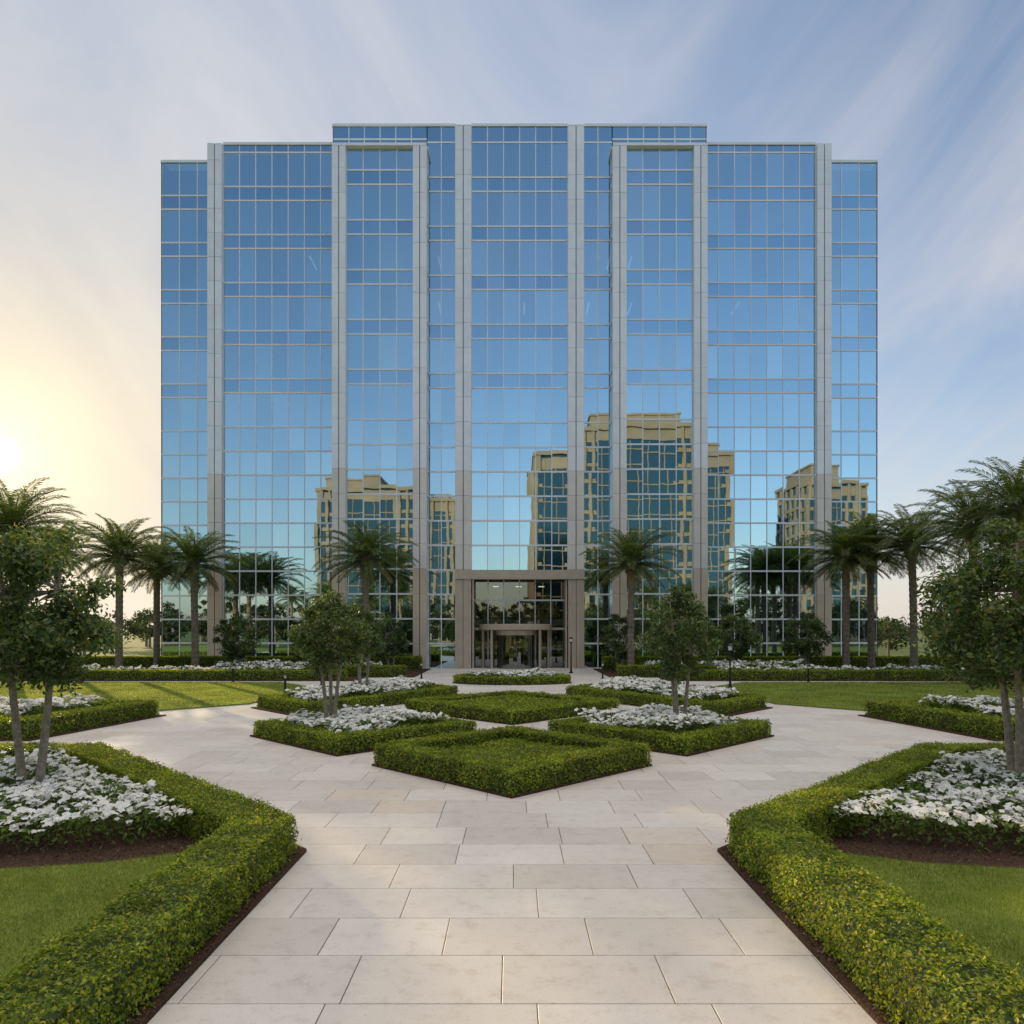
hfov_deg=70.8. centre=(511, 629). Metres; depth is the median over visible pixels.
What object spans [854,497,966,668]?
palm tree
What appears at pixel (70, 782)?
white flower bed
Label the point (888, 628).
distant trees
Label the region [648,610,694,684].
magnolia tree
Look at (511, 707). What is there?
box hedge
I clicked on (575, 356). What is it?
pilasters
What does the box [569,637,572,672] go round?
street lamp
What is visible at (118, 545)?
palm tree
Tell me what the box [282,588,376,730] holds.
magnolia tree
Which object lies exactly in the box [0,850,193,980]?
lawn
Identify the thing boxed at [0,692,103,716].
white flower bed
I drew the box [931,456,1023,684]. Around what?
palm tree
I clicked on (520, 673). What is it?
white flower bed
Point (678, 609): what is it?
magnolia tree
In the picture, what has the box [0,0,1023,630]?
sky
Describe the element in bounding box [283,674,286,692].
bollard light
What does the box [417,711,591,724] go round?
mulch bed
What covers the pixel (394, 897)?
stone pavement
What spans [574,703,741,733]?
white flower bed
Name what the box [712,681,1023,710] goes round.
lawn
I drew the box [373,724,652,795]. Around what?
box hedge
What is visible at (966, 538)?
palm tree
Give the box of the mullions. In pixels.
[161,123,877,668]
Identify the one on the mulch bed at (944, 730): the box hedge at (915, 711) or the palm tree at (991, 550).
the box hedge at (915, 711)
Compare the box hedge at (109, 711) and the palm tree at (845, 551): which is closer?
the box hedge at (109, 711)
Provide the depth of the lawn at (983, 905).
7.95 m
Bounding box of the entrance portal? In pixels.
[455,570,584,668]
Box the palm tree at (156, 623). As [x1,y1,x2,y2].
[101,533,208,669]
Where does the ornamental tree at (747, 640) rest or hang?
on the planting bed at (610, 673)
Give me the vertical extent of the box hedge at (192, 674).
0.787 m
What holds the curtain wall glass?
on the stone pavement
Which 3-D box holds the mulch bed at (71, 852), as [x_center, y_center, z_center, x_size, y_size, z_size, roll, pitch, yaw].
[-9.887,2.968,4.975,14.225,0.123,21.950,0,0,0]
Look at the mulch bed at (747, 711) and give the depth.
26.47 m
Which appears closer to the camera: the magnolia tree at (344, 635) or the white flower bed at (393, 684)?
the magnolia tree at (344, 635)
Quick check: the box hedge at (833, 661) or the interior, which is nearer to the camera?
the box hedge at (833, 661)
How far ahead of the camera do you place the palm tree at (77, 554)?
56.90 m
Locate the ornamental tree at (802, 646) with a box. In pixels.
[780,612,833,668]
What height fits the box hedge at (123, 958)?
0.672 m
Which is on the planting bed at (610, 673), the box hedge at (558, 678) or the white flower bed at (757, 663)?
the white flower bed at (757, 663)
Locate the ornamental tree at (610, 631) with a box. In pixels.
[595,613,640,667]
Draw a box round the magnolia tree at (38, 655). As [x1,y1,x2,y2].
[0,520,129,784]
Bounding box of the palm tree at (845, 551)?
[787,517,907,668]
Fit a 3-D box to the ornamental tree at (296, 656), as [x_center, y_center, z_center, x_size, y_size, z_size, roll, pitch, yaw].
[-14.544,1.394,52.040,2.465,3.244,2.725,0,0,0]
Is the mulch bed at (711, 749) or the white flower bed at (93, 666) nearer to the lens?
the mulch bed at (711, 749)
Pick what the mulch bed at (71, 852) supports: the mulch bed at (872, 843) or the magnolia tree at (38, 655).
the magnolia tree at (38, 655)
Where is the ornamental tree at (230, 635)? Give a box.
[212,613,263,664]
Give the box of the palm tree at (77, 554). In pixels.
[30,518,110,636]
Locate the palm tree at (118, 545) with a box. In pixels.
[55,513,180,668]
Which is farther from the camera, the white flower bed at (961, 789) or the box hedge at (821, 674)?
the box hedge at (821, 674)
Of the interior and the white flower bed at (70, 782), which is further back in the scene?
the interior
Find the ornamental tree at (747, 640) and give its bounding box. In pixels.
[711,613,763,669]
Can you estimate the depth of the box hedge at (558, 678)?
39.50 m
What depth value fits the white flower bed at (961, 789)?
10.54 m
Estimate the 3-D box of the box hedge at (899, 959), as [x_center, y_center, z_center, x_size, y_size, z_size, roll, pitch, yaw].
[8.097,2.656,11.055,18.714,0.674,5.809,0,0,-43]
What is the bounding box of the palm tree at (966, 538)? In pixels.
[895,474,1023,680]
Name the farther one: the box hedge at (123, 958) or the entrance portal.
the entrance portal
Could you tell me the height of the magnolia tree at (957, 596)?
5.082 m
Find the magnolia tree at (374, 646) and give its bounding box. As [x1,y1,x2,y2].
[338,603,390,694]
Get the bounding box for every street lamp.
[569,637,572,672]
[727,644,732,688]
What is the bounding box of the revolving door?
[496,630,534,667]
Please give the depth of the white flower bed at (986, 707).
22.81 m
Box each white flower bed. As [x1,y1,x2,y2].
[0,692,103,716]
[0,746,196,850]
[77,663,306,670]
[214,659,382,669]
[280,704,449,734]
[284,675,434,700]
[467,667,556,676]
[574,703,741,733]
[590,675,738,700]
[641,658,811,669]
[716,663,943,669]
[828,748,1023,854]
[919,694,1023,717]
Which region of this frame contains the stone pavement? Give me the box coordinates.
[0,667,1014,1023]
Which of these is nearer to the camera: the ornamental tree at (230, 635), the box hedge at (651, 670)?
the box hedge at (651, 670)
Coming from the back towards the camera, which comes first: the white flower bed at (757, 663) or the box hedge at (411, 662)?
the box hedge at (411, 662)
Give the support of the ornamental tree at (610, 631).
on the planting bed at (610, 673)
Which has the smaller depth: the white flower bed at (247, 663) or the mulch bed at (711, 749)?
the mulch bed at (711, 749)
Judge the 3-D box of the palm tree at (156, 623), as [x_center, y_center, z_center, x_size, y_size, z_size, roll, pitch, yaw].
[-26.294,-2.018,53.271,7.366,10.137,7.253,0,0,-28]
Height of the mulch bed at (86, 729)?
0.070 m
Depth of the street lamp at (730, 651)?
36.26 m
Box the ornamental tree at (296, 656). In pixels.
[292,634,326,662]
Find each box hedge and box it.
[0,668,347,679]
[0,697,159,738]
[0,739,301,1023]
[67,655,422,669]
[253,716,476,753]
[256,683,458,715]
[307,664,407,676]
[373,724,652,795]
[404,689,619,723]
[452,673,570,684]
[547,708,771,753]
[566,682,767,714]
[601,655,955,669]
[615,664,716,676]
[680,668,1009,679]
[724,739,1023,1023]
[865,698,1014,738]
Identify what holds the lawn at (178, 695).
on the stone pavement
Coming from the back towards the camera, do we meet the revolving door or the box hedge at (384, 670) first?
the revolving door
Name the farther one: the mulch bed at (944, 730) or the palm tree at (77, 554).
the palm tree at (77, 554)
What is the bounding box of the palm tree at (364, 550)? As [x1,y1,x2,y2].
[311,520,419,662]
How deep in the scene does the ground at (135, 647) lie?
112.98 m
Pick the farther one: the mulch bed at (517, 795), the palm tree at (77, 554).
the palm tree at (77, 554)
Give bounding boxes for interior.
[471,580,567,662]
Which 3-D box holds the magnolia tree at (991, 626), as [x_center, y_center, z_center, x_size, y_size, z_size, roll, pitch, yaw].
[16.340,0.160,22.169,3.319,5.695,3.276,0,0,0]
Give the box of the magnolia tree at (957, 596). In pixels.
[907,509,1023,803]
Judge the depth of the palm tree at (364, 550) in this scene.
49.62 m
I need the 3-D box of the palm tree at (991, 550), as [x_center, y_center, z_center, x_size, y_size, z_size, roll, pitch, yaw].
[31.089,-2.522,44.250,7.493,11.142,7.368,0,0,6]
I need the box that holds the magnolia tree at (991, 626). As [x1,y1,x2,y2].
[976,554,1023,669]
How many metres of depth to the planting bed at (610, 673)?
42.20 m
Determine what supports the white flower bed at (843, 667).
on the planting bed at (610, 673)
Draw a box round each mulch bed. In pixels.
[0,715,165,740]
[0,771,306,1023]
[250,725,393,756]
[251,703,403,716]
[372,763,651,798]
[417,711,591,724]
[452,682,571,684]
[617,703,772,716]
[622,726,773,756]
[717,772,1023,1023]
[858,715,1014,740]
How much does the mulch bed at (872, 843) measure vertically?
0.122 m
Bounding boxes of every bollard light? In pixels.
[231,665,234,681]
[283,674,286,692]
[806,665,809,681]
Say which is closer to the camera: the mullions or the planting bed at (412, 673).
the planting bed at (412, 673)
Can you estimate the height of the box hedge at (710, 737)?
0.559 m
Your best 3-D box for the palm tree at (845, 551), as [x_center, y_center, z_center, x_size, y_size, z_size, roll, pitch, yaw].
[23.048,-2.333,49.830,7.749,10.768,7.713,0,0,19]
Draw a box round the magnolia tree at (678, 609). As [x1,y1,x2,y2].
[632,584,722,732]
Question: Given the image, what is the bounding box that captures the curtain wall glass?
[162,127,875,667]
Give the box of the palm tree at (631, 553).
[578,527,683,664]
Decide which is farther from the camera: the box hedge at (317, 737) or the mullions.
the mullions
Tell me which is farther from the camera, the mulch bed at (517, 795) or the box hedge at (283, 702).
the box hedge at (283, 702)
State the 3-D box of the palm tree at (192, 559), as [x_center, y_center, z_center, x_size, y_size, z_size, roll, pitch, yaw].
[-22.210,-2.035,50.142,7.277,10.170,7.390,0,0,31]
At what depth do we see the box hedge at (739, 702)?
27.53 m
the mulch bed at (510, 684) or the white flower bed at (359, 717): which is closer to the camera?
the white flower bed at (359, 717)
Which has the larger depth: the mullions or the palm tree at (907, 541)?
the mullions
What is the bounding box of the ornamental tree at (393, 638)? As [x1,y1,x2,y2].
[372,611,410,664]
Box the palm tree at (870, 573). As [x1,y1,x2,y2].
[816,511,925,668]
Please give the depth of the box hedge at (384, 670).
45.83 m
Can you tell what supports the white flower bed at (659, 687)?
on the mulch bed at (747, 711)
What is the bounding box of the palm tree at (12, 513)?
[0,477,88,682]
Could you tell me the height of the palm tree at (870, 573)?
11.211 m
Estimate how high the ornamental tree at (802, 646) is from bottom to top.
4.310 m
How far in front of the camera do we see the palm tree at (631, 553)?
49.79 m
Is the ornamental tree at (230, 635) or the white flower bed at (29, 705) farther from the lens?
the ornamental tree at (230, 635)
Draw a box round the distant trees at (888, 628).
[24,603,991,655]
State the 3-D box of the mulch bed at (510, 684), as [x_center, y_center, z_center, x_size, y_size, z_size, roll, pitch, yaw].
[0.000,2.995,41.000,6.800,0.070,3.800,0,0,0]
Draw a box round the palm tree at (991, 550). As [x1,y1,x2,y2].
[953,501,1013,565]
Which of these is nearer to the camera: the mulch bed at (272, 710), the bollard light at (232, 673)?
the mulch bed at (272, 710)
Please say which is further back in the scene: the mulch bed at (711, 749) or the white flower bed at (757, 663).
the white flower bed at (757, 663)
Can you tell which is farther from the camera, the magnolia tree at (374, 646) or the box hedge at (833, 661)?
the box hedge at (833, 661)
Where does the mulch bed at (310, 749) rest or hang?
on the stone pavement
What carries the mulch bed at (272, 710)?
on the stone pavement
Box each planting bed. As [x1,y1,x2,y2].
[0,669,429,680]
[594,669,1008,680]
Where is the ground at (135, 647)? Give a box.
[71,631,962,666]
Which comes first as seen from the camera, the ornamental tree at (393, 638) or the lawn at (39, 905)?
the lawn at (39, 905)
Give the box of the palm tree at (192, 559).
[139,526,248,666]
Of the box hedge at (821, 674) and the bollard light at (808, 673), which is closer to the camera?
the bollard light at (808, 673)
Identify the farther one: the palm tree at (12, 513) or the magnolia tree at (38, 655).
the palm tree at (12, 513)
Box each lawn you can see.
[0,681,305,710]
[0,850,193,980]
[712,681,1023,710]
[836,852,1023,985]
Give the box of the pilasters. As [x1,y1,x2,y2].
[207,124,831,668]

